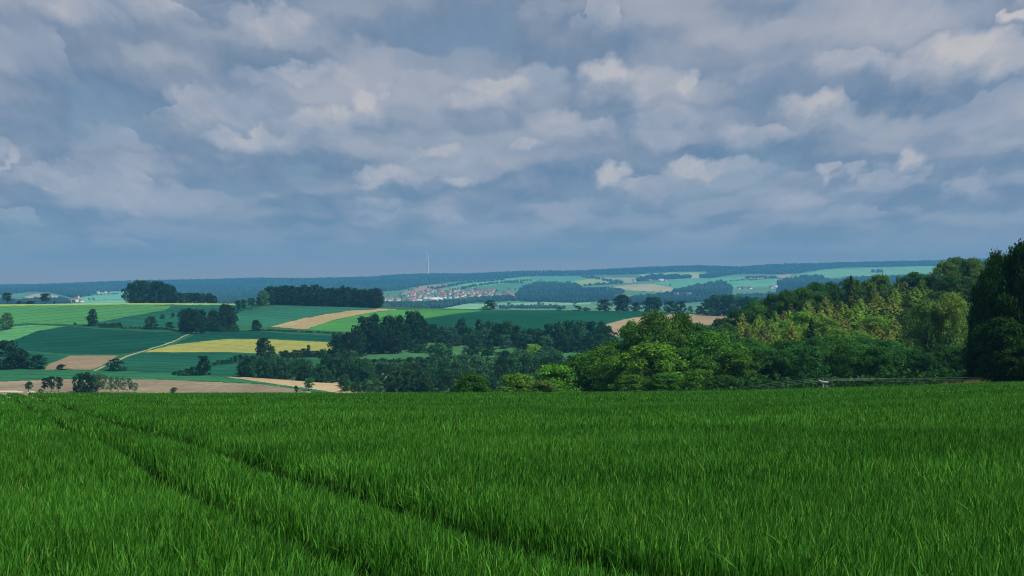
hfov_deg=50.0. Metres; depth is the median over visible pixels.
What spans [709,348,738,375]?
deciduous tree
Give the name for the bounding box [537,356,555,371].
deciduous tree
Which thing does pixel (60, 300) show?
wood
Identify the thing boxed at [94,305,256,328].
crop field
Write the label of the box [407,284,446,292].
field
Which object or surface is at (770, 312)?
spruce tree
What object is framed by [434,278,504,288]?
hedge
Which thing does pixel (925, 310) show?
deciduous tree
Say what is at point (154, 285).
deciduous tree
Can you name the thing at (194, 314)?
deciduous tree
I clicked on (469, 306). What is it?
field
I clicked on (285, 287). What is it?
deciduous tree
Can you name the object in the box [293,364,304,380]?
deciduous tree
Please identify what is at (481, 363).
deciduous tree
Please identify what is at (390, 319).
deciduous tree
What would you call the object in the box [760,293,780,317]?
deciduous tree
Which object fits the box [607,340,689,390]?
deciduous tree
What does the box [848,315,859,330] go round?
larch tree
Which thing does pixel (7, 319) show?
deciduous tree
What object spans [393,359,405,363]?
deciduous tree
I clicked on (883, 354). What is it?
bush
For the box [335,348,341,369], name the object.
birch tree
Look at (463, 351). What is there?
bush
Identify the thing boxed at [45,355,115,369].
brown field
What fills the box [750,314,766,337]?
larch tree
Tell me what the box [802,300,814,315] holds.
larch tree
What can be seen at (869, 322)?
deciduous tree
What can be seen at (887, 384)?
undergrowth
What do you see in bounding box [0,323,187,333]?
hedge bank
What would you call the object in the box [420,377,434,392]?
deciduous tree
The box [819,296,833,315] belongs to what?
larch tree
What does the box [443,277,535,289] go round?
field
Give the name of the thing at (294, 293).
deciduous tree
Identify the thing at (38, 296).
field
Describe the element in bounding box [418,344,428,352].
bush
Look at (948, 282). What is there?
deciduous tree
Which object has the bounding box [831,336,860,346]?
deciduous tree
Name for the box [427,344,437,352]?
deciduous tree
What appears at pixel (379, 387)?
scrub
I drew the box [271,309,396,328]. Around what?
brown field
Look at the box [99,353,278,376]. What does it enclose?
crop field
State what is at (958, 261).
deciduous tree
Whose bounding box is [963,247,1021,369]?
deciduous tree
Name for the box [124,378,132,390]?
birch tree
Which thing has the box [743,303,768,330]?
deciduous tree
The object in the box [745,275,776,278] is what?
hedge
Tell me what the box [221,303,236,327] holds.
deciduous tree
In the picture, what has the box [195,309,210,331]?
deciduous tree
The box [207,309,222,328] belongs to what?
deciduous tree
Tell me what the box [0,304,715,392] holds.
grassland
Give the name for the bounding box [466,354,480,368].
deciduous tree
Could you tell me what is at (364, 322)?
deciduous tree
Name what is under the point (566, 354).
meadow
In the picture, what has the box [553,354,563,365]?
deciduous tree
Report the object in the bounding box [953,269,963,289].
larch tree
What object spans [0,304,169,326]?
crop field
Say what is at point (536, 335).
deciduous tree
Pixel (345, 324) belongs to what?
green field
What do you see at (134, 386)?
birch tree
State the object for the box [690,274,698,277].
field
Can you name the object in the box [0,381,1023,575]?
wheat
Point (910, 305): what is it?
spruce tree
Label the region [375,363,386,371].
deciduous tree
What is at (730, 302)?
deciduous tree
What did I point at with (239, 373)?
deciduous tree
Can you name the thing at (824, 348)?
deciduous tree
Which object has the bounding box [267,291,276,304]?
deciduous tree
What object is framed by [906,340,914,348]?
spruce tree
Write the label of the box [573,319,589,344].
deciduous tree
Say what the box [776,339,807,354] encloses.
deciduous tree
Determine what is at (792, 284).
distant forest
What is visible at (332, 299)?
deciduous tree
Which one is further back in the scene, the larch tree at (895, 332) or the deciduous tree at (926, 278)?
the deciduous tree at (926, 278)
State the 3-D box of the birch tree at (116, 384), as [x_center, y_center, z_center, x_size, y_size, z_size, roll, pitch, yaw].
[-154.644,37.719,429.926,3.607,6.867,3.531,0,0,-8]
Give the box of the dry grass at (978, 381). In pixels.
[937,377,989,384]
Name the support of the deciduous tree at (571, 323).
on the grassland
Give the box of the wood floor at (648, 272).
[1,261,982,307]
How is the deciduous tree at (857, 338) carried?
on the slope
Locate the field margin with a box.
[0,303,234,305]
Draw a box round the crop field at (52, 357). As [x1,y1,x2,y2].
[0,350,68,368]
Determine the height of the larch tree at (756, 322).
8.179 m
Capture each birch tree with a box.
[92,372,101,389]
[99,374,108,389]
[106,376,115,390]
[113,376,120,390]
[118,377,126,389]
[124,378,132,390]
[132,382,137,390]
[249,359,257,376]
[269,358,278,376]
[288,359,295,379]
[306,363,314,378]
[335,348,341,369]
[338,354,348,375]
[360,358,370,378]
[367,365,375,373]
[426,359,441,376]
[462,359,472,374]
[492,357,509,378]
[499,374,505,385]
[509,350,520,363]
[527,356,542,371]
[548,348,558,359]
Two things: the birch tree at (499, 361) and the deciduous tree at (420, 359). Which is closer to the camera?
the birch tree at (499, 361)
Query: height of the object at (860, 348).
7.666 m
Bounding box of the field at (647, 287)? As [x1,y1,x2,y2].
[607,284,672,292]
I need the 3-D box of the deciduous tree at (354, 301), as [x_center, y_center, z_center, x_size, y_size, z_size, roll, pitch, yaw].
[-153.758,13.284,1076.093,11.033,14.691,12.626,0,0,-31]
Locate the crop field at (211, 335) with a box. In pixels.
[175,330,333,343]
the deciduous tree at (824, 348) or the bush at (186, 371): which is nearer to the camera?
the deciduous tree at (824, 348)
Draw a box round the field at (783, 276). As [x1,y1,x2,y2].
[750,274,790,278]
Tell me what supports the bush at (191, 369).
on the green verge
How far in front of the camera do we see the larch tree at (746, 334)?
250.80 m
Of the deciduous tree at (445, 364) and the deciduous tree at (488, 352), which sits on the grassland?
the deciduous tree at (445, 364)
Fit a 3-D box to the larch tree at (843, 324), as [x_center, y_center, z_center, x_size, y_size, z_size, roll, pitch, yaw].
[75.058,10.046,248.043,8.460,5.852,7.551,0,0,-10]
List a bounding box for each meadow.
[360,350,428,360]
[425,341,521,357]
[564,352,587,360]
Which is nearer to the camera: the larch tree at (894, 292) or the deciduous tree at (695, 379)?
the deciduous tree at (695, 379)
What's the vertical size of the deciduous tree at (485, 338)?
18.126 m
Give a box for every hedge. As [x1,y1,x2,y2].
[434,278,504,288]
[452,280,522,289]
[499,304,565,308]
[504,278,531,282]
[581,274,622,282]
[583,281,621,285]
[725,277,779,281]
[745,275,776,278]
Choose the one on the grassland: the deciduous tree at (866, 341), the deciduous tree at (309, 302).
the deciduous tree at (309, 302)
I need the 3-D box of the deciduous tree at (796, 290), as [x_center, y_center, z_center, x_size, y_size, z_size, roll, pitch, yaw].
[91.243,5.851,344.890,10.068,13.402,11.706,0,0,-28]
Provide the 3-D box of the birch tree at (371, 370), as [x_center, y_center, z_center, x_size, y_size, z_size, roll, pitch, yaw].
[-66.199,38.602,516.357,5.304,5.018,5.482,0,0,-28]
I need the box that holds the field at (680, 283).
[654,277,749,287]
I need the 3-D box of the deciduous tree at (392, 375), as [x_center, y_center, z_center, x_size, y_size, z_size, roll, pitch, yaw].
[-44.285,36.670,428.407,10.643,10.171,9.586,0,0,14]
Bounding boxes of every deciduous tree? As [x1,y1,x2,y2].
[0,312,13,329]
[0,339,27,369]
[1,293,12,301]
[12,350,30,368]
[23,381,33,391]
[27,354,48,368]
[38,293,51,301]
[41,378,48,388]
[47,376,54,392]
[55,377,63,391]
[72,373,85,392]
[78,372,93,392]
[84,309,98,325]
[84,374,98,392]
[120,283,137,302]
[127,288,137,302]
[131,279,142,302]
[134,280,150,302]
[137,287,144,302]
[142,281,155,302]
[143,316,158,328]
[148,280,160,302]
[154,281,167,302]
[159,283,172,302]
[167,285,176,302]
[174,292,183,302]
[176,308,189,330]
[179,308,196,331]
[180,293,189,302]
[185,293,195,302]
[185,309,203,333]
[190,293,203,302]
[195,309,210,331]
[196,355,211,374]
[198,293,207,302]
[203,293,214,302]
[206,317,212,330]
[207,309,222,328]
[209,295,217,302]
[215,312,226,329]
[217,303,227,317]
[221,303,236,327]
[227,306,238,325]
[234,300,241,309]
[235,359,246,376]
[239,357,256,376]
[241,299,246,310]
[247,298,255,308]
[251,320,262,330]
[252,355,263,368]
[253,356,268,377]
[255,337,270,356]
[256,297,260,307]
[257,290,269,305]
[258,360,273,377]
[260,346,277,359]
[264,286,273,302]
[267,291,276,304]
[267,356,277,369]
[273,357,285,370]
[274,359,288,378]
[276,292,286,304]
[277,285,284,303]
[279,361,291,379]
[280,350,289,357]
[281,290,294,304]
[282,285,291,304]
[286,285,296,304]
[289,357,298,371]
[290,290,299,305]
[290,350,298,357]
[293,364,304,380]
[294,358,308,372]
[296,284,309,305]
[297,293,306,305]
[297,363,310,380]
[299,348,307,357]
[303,287,311,301]
[303,378,314,390]
[304,291,315,305]
[308,351,316,356]
[310,284,319,305]
[312,292,322,305]
[312,364,325,381]
[314,286,324,305]
[314,364,331,382]
[316,348,327,369]
[320,291,330,305]
[322,288,330,305]
[322,354,335,372]
[324,355,336,380]
[326,333,342,356]
[327,291,337,306]
[328,287,336,305]
[329,356,344,381]
[331,288,341,306]
[333,343,345,354]
[335,294,344,306]
[336,285,348,306]
[337,374,349,385]
[338,349,348,371]
[339,332,357,354]
[341,286,353,306]
[342,292,351,306]
[344,355,357,380]
[348,350,357,361]
[349,288,359,304]
[350,294,359,306]
[350,329,365,353]
[351,316,375,351]
[354,289,365,307]
[358,294,367,307]
[359,371,371,381]
[360,289,368,307]
[362,313,385,347]
[365,288,374,307]
[366,294,373,307]
[370,287,382,307]
[370,328,389,353]
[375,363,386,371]
[377,369,390,380]
[379,315,402,351]
[383,378,399,392]
[384,329,403,353]
[384,369,410,392]
[392,315,410,349]
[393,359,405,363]
[397,368,420,391]
[403,310,423,346]
[410,370,432,391]
[411,344,423,352]
[412,314,430,343]
[414,357,424,361]
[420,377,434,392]
[426,324,438,341]
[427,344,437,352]
[434,325,448,342]
[435,335,448,344]
[436,360,449,374]
[436,368,455,390]
[441,344,453,354]
[443,325,457,342]
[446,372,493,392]
[449,335,461,345]
[450,359,464,379]
[454,317,472,344]
[459,355,470,366]
[462,326,475,344]
[465,345,478,355]
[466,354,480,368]
[467,358,488,376]
[474,319,482,342]
[475,320,494,345]
[483,360,499,377]
[484,345,495,355]
[486,377,499,390]
[488,322,506,346]
[494,371,533,392]
[497,334,512,347]
[498,350,510,367]
[500,321,513,345]
[502,355,521,374]
[510,324,523,345]
[511,357,532,374]
[516,337,529,349]
[517,328,534,346]
[521,353,538,363]
[526,344,541,357]
[526,379,558,392]
[531,327,543,347]
[532,349,547,360]
[533,362,581,391]
[537,323,557,345]
[537,335,553,349]
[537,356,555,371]
[548,320,567,347]
[552,334,571,352]
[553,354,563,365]
[561,319,580,344]
[562,351,602,391]
[567,334,583,351]
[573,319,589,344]
[580,333,594,351]
[581,344,620,390]
[583,321,600,339]
[587,355,639,391]
[595,299,612,310]
[595,320,608,340]
[598,325,617,344]
[605,320,651,376]
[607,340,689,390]
[607,374,651,391]
[612,294,630,310]
[622,309,688,379]
[630,302,640,311]
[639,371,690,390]
[640,296,662,311]
[646,345,720,387]
[663,301,678,312]
[667,311,699,369]
[674,301,687,312]
[679,368,717,390]
[681,321,719,345]
[682,330,750,371]
[695,306,704,314]
[695,350,763,382]
[700,298,711,314]
[702,374,744,389]
[707,317,735,330]
[708,294,722,315]
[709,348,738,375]
[714,294,728,315]
[715,322,738,335]
[716,328,729,332]
[719,330,735,336]
[721,337,735,344]
[722,294,736,315]
[723,308,747,326]
[734,296,743,310]
[739,296,751,310]
[739,336,769,348]
[742,299,762,330]
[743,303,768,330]
[746,297,759,309]
[746,347,767,375]
[751,347,787,377]
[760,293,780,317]
[761,349,800,380]
[766,319,801,337]
[768,338,788,349]
[772,289,801,317]
[775,289,798,315]
[775,325,803,339]
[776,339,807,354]
[781,345,803,382]
[786,311,817,337]
[789,287,816,313]
[790,345,831,382]
[793,286,813,311]
[802,336,826,346]
[805,291,835,314]
[806,281,834,305]
[813,317,840,335]
[816,344,835,351]
[819,334,837,345]
[819,350,847,382]
[820,326,851,338]
[824,281,841,304]
[825,342,860,380]
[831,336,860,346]
[832,277,866,305]
[848,330,869,336]
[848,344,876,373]
[850,342,866,352]
[852,335,871,341]
[855,316,898,334]
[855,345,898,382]
[856,338,875,346]
[857,281,876,304]
[867,272,893,301]
[876,339,900,349]
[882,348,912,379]
[894,341,904,348]
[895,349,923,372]
[898,270,931,295]
[898,347,910,357]
[903,297,942,347]
[910,346,924,367]
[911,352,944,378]
[922,274,936,294]
[927,259,959,291]
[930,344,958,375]
[931,291,969,350]
[932,275,962,296]
[938,345,967,369]
[944,256,977,282]
[953,276,974,294]
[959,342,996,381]
[960,257,984,276]
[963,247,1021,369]
[963,282,989,379]
[968,314,1023,381]
[979,258,989,269]
[982,238,1023,368]
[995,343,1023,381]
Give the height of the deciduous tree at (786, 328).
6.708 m
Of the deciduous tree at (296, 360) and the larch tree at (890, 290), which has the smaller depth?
the larch tree at (890, 290)
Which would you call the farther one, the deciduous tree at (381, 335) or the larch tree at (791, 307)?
the deciduous tree at (381, 335)
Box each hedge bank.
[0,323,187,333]
[112,362,225,367]
[223,326,346,333]
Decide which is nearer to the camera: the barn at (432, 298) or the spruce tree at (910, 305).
the spruce tree at (910, 305)
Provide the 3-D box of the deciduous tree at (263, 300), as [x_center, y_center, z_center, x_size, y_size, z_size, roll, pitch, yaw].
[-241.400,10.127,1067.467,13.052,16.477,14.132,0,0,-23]
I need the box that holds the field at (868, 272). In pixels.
[793,266,970,277]
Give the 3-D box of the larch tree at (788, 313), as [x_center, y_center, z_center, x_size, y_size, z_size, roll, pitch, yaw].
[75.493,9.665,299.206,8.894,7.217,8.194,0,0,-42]
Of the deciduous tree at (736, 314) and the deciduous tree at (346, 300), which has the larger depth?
the deciduous tree at (346, 300)
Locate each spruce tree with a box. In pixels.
[765,306,773,324]
[803,318,817,340]
[829,287,842,312]
[844,276,856,307]
[898,308,910,321]
[899,294,915,309]
[899,328,914,342]
[902,301,914,310]
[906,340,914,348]
[921,321,936,352]
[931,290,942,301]
[943,326,958,368]
[965,295,971,306]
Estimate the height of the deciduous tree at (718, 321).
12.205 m
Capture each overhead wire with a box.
[839,379,956,379]
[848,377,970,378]
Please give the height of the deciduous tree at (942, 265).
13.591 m
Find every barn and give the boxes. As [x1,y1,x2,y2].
[406,298,416,301]
[427,297,438,300]
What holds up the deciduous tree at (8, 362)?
on the crop field at (52, 357)
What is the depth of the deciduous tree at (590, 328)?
665.31 m
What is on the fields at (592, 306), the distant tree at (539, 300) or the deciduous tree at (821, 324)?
the distant tree at (539, 300)
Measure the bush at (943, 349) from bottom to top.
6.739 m
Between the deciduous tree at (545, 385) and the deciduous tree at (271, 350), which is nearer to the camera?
the deciduous tree at (545, 385)
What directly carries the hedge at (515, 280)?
on the field at (478, 283)
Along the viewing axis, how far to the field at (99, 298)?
4801.62 m
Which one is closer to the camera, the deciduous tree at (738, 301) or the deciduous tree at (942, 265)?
the deciduous tree at (942, 265)
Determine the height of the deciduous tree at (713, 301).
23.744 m
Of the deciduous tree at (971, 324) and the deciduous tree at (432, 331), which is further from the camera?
the deciduous tree at (432, 331)
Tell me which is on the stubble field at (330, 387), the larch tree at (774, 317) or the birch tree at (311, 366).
the birch tree at (311, 366)
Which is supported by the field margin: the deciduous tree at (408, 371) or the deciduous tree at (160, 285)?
the deciduous tree at (160, 285)
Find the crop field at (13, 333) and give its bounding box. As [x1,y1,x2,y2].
[0,325,61,340]
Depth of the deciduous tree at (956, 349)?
181.42 m
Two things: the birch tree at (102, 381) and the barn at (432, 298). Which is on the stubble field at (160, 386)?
the birch tree at (102, 381)
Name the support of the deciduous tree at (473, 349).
on the meadow at (456, 350)
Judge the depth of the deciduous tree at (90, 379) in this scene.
428.78 m
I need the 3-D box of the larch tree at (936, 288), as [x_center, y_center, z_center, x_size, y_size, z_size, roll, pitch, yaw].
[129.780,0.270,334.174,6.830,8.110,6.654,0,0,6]
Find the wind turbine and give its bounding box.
[425,252,429,273]
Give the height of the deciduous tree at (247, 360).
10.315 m
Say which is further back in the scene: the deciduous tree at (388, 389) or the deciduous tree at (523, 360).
the deciduous tree at (523, 360)
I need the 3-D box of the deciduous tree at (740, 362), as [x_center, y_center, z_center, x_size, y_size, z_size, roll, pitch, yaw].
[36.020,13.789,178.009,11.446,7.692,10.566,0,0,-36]
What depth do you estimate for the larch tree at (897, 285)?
343.51 m
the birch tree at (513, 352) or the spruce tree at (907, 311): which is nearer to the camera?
the spruce tree at (907, 311)
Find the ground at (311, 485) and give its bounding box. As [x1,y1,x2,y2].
[15,400,680,575]
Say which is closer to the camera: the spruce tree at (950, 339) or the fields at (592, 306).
the spruce tree at (950, 339)
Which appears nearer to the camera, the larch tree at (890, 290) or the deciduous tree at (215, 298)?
the larch tree at (890, 290)
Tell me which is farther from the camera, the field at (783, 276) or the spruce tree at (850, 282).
the field at (783, 276)
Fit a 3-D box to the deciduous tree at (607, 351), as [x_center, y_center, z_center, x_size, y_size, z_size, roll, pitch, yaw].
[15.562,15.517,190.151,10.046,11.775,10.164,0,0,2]
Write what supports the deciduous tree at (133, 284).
on the field margin
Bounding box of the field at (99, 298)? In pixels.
[79,291,128,302]
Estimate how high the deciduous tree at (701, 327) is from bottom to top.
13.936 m
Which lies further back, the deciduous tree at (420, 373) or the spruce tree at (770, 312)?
the deciduous tree at (420, 373)
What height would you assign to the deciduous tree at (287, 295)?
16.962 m
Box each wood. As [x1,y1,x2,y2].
[0,258,986,285]
[0,258,989,303]
[0,296,74,303]
[382,294,517,307]
[514,281,624,302]
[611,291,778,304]
[636,273,691,280]
[672,279,732,294]
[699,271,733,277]
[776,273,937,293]
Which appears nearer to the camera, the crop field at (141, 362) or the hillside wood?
the crop field at (141, 362)
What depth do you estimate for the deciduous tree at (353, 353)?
515.25 m
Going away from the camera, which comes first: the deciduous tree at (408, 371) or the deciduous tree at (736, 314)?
the deciduous tree at (736, 314)
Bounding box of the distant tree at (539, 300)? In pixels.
[536,298,543,304]
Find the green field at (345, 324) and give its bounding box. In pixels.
[310,309,480,331]
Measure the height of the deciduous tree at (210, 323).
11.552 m
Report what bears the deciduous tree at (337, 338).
on the grassland
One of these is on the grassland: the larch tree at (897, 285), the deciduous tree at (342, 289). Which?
the deciduous tree at (342, 289)
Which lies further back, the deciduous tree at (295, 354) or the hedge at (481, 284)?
the hedge at (481, 284)
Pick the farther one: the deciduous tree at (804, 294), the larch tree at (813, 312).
the deciduous tree at (804, 294)
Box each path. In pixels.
[0,391,58,392]
[93,331,198,370]
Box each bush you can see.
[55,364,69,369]
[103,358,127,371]
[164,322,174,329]
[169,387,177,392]
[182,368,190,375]
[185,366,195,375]
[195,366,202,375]
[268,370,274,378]
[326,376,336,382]
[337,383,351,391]
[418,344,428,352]
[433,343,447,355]
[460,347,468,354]
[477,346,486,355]
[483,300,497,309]
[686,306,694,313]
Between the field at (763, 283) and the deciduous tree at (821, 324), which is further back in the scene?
the field at (763, 283)
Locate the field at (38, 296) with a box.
[26,294,57,298]
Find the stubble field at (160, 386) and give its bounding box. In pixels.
[0,379,310,399]
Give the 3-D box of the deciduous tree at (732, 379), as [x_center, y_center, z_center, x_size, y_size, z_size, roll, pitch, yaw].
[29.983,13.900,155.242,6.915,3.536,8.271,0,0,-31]
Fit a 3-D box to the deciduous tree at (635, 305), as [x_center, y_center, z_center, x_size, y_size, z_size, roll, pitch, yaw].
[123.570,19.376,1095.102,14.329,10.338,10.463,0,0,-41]
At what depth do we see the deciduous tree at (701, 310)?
1064.81 m
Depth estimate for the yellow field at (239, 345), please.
722.08 m
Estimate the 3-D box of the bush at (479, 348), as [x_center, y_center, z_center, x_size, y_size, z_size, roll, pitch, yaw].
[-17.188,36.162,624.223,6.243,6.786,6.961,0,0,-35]
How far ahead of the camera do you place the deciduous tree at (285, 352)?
632.22 m
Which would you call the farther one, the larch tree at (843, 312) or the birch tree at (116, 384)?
the birch tree at (116, 384)
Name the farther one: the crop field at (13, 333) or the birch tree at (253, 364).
the crop field at (13, 333)
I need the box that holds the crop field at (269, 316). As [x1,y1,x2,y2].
[234,306,388,326]
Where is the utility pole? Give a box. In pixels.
[818,378,828,387]
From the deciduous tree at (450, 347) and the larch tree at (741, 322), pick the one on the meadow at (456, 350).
the deciduous tree at (450, 347)
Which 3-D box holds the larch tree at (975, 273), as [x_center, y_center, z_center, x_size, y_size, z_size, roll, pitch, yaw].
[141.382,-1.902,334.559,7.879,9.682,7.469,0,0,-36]
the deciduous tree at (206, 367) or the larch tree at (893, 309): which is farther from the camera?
the deciduous tree at (206, 367)
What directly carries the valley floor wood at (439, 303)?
on the wood floor at (648, 272)
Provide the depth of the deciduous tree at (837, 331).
220.57 m
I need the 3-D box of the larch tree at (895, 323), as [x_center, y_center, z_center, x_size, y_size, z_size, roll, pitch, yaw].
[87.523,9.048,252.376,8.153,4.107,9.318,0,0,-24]
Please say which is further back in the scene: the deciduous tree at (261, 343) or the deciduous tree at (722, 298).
the deciduous tree at (722, 298)
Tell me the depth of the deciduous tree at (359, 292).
1073.26 m
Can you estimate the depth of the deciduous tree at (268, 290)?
1091.02 m
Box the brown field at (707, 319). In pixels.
[606,314,747,336]
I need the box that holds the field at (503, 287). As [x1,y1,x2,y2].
[467,283,526,291]
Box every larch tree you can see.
[736,313,750,333]
[736,324,744,336]
[736,329,743,338]
[741,328,750,337]
[749,319,761,335]
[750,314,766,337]
[755,326,770,342]
[758,335,764,343]
[764,310,780,328]
[765,333,775,343]
[767,322,780,341]
[776,311,787,328]
[783,310,793,319]
[784,321,798,340]
[785,303,795,314]
[799,329,806,340]
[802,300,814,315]
[806,299,815,315]
[816,298,835,318]
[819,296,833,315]
[831,301,848,315]
[832,311,842,326]
[833,304,851,321]
[837,320,852,332]
[843,304,865,324]
[844,283,858,309]
[848,298,867,317]
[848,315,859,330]
[850,295,869,310]
[856,323,869,332]
[863,285,880,306]
[866,295,886,312]
[867,292,883,313]
[869,326,886,339]
[870,308,881,316]
[881,312,901,324]
[883,284,900,304]
[884,297,902,310]
[884,303,904,317]
[884,319,902,332]
[884,331,895,340]
[889,289,902,305]
[891,327,902,340]
[893,275,902,293]
[897,281,911,302]
[905,287,922,305]
[913,279,928,299]
[924,290,934,299]
[932,276,945,293]
[949,285,967,298]
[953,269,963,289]
[965,266,980,288]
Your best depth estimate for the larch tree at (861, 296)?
313.18 m
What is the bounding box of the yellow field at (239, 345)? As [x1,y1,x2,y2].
[145,339,331,353]
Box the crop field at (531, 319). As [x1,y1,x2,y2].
[424,310,694,333]
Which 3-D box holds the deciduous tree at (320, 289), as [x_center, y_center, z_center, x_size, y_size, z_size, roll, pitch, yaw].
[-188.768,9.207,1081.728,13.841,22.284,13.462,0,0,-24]
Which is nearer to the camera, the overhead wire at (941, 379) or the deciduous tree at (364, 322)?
the overhead wire at (941, 379)
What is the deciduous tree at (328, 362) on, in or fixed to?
on the grassland
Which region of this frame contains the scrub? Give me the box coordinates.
[345,341,619,392]
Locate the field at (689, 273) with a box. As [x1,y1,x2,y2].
[641,272,704,276]
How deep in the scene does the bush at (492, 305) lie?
1086.95 m
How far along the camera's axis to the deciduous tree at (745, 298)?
1027.21 m
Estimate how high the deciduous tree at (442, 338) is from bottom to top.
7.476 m
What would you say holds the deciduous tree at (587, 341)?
on the grassland
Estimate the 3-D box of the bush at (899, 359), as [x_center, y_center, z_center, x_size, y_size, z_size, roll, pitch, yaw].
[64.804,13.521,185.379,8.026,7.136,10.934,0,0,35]
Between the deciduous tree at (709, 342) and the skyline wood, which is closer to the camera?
the deciduous tree at (709, 342)
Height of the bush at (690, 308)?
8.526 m
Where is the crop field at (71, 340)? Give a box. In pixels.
[1,326,185,354]
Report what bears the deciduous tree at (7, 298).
on the field margin
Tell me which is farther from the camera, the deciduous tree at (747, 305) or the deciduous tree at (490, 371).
the deciduous tree at (490, 371)
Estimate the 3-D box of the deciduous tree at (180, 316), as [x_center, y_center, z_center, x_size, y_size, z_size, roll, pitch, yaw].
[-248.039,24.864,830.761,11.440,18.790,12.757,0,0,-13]
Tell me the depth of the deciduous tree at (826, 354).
184.66 m
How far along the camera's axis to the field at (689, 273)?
7337.91 m
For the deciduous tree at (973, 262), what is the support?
on the slope
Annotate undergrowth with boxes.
[484,379,1022,392]
[709,292,1021,389]
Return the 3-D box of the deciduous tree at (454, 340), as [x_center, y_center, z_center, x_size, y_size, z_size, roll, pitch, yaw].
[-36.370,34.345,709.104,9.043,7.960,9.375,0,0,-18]
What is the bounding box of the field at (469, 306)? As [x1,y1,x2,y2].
[447,302,589,308]
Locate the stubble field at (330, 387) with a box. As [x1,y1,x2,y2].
[230,377,384,392]
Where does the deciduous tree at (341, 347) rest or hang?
on the grassland
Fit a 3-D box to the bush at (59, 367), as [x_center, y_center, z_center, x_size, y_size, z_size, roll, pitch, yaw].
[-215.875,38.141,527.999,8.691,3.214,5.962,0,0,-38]
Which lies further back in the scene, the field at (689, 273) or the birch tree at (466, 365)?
the field at (689, 273)
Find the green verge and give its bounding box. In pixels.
[0,370,323,391]
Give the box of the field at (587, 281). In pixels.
[572,279,608,284]
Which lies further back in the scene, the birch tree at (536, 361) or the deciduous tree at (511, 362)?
the birch tree at (536, 361)
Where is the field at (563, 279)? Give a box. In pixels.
[533,276,582,282]
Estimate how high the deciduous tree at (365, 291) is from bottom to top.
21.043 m
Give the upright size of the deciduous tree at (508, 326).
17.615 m
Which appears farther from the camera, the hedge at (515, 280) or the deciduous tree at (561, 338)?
the hedge at (515, 280)
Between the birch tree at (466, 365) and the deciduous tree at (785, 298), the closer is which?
the deciduous tree at (785, 298)
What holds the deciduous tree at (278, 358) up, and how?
on the grassland
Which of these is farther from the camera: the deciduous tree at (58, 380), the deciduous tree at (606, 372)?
the deciduous tree at (58, 380)
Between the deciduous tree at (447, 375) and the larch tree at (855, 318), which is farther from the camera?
the deciduous tree at (447, 375)
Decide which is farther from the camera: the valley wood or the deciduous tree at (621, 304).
the valley wood
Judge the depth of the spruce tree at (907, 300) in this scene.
297.55 m
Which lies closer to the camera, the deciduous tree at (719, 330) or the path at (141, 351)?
the deciduous tree at (719, 330)
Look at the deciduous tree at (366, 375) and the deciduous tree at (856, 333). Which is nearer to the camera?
the deciduous tree at (856, 333)
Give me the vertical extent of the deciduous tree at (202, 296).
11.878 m
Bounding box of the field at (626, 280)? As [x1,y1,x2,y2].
[600,277,635,282]
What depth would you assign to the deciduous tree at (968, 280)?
307.62 m
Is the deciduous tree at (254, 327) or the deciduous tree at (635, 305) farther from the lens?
the deciduous tree at (635, 305)
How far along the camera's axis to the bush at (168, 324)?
842.50 m
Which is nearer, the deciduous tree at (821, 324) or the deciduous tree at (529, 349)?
the deciduous tree at (821, 324)
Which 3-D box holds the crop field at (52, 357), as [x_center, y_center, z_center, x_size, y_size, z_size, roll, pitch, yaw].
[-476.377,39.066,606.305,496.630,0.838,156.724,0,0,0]
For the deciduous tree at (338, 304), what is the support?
on the grassland
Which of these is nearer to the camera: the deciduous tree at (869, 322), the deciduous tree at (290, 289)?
the deciduous tree at (869, 322)
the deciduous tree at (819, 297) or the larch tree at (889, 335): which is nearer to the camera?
the larch tree at (889, 335)
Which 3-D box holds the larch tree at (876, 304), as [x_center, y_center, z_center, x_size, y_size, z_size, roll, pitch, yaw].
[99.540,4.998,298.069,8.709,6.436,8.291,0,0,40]
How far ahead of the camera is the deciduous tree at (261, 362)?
489.72 m
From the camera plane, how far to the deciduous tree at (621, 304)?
1106.34 m
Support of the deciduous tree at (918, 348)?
on the slope
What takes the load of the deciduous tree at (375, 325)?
on the meadow at (405, 354)
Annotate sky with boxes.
[0,0,1023,284]
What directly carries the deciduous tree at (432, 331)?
on the meadow at (456, 350)
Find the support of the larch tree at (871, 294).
on the slope
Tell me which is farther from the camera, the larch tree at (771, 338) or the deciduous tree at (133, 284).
the deciduous tree at (133, 284)
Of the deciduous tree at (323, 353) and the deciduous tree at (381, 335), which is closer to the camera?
the deciduous tree at (323, 353)
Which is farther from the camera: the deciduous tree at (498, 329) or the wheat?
the deciduous tree at (498, 329)
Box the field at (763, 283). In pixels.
[729,279,777,287]
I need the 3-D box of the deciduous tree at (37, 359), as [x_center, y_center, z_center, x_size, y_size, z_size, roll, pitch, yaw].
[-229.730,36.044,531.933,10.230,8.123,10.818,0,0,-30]
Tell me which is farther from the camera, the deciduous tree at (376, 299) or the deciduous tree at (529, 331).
the deciduous tree at (376, 299)
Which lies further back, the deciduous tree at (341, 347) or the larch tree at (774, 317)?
the deciduous tree at (341, 347)
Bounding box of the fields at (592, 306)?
[0,265,985,312]
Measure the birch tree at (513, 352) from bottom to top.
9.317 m

